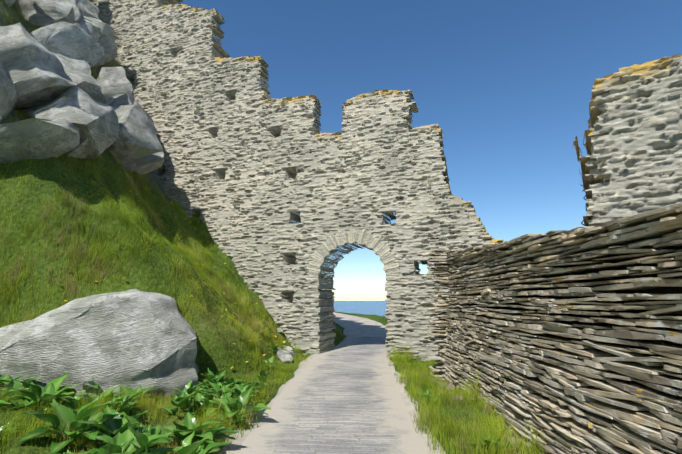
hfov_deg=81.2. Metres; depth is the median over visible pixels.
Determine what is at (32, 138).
outcrop rock
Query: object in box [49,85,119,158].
outcrop rock
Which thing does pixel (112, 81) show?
wallside rock
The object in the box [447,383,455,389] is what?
fallen slate
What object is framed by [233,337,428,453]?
slate paved path
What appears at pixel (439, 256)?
dry slate wall
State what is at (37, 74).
outcrop rock
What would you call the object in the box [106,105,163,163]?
outcrop rock
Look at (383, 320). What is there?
grass
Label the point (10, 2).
outcrop rock
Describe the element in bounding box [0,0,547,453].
hillside ground
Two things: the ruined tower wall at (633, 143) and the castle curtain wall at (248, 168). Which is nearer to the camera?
the ruined tower wall at (633, 143)
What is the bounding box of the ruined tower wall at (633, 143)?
[572,54,681,225]
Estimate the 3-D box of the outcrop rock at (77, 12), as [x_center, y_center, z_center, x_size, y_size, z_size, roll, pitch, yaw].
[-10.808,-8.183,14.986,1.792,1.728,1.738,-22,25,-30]
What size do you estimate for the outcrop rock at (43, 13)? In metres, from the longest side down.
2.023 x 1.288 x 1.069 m
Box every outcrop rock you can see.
[0,22,77,108]
[0,62,17,121]
[0,118,79,163]
[4,0,15,6]
[14,0,74,27]
[19,53,100,116]
[29,22,104,66]
[32,96,110,158]
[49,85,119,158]
[54,0,82,21]
[75,0,98,18]
[75,20,100,39]
[90,87,106,104]
[106,93,124,104]
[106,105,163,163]
[108,92,134,105]
[121,151,163,174]
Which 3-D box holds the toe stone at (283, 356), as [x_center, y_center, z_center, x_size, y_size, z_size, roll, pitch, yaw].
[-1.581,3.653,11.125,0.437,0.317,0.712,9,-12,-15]
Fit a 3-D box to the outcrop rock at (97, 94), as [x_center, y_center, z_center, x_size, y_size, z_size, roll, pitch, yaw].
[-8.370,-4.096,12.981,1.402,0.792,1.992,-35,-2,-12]
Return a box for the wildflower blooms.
[57,153,284,368]
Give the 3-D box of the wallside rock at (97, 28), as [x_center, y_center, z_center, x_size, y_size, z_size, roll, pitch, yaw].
[-10.518,-7.574,16.615,1.601,1.750,1.899,37,8,-20]
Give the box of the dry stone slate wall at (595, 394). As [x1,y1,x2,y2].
[438,203,681,453]
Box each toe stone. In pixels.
[276,347,294,355]
[276,351,292,362]
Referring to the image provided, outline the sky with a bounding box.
[160,0,681,300]
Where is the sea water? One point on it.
(378, 308)
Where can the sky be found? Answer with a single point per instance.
(508, 84)
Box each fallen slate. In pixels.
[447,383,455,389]
[505,436,519,443]
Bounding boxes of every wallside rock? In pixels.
[80,19,115,67]
[81,16,116,64]
[96,66,132,98]
[133,100,140,106]
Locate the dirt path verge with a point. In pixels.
(354, 326)
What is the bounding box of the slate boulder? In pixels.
[0,289,198,398]
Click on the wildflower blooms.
(188, 255)
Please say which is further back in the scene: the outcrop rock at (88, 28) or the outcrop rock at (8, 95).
the outcrop rock at (88, 28)
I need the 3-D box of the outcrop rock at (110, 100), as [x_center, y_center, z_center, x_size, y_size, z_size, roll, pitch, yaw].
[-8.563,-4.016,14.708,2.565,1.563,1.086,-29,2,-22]
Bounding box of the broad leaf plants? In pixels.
[0,345,514,453]
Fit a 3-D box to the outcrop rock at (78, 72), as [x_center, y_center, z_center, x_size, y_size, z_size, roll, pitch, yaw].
[-7.918,-3.619,10.524,2.737,1.714,0.977,-26,-9,-4]
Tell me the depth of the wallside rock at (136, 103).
14.76 m
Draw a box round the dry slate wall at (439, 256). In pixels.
[426,249,464,379]
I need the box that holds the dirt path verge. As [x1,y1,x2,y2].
[214,312,444,453]
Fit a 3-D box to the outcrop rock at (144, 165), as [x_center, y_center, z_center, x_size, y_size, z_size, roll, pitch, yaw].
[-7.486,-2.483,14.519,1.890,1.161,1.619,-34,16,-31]
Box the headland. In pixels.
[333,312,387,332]
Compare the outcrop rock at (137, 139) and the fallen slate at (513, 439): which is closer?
the fallen slate at (513, 439)
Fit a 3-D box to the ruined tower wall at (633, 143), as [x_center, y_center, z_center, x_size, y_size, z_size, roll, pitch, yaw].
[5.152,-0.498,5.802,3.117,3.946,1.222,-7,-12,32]
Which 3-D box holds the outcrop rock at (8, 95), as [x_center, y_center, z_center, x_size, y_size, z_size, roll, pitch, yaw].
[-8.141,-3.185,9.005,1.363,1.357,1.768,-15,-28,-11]
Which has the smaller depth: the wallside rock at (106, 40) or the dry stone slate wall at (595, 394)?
the dry stone slate wall at (595, 394)
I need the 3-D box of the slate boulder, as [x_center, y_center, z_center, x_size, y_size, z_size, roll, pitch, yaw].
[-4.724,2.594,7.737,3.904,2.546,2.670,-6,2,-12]
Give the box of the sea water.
[333,301,386,315]
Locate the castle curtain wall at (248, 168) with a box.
[89,0,503,357]

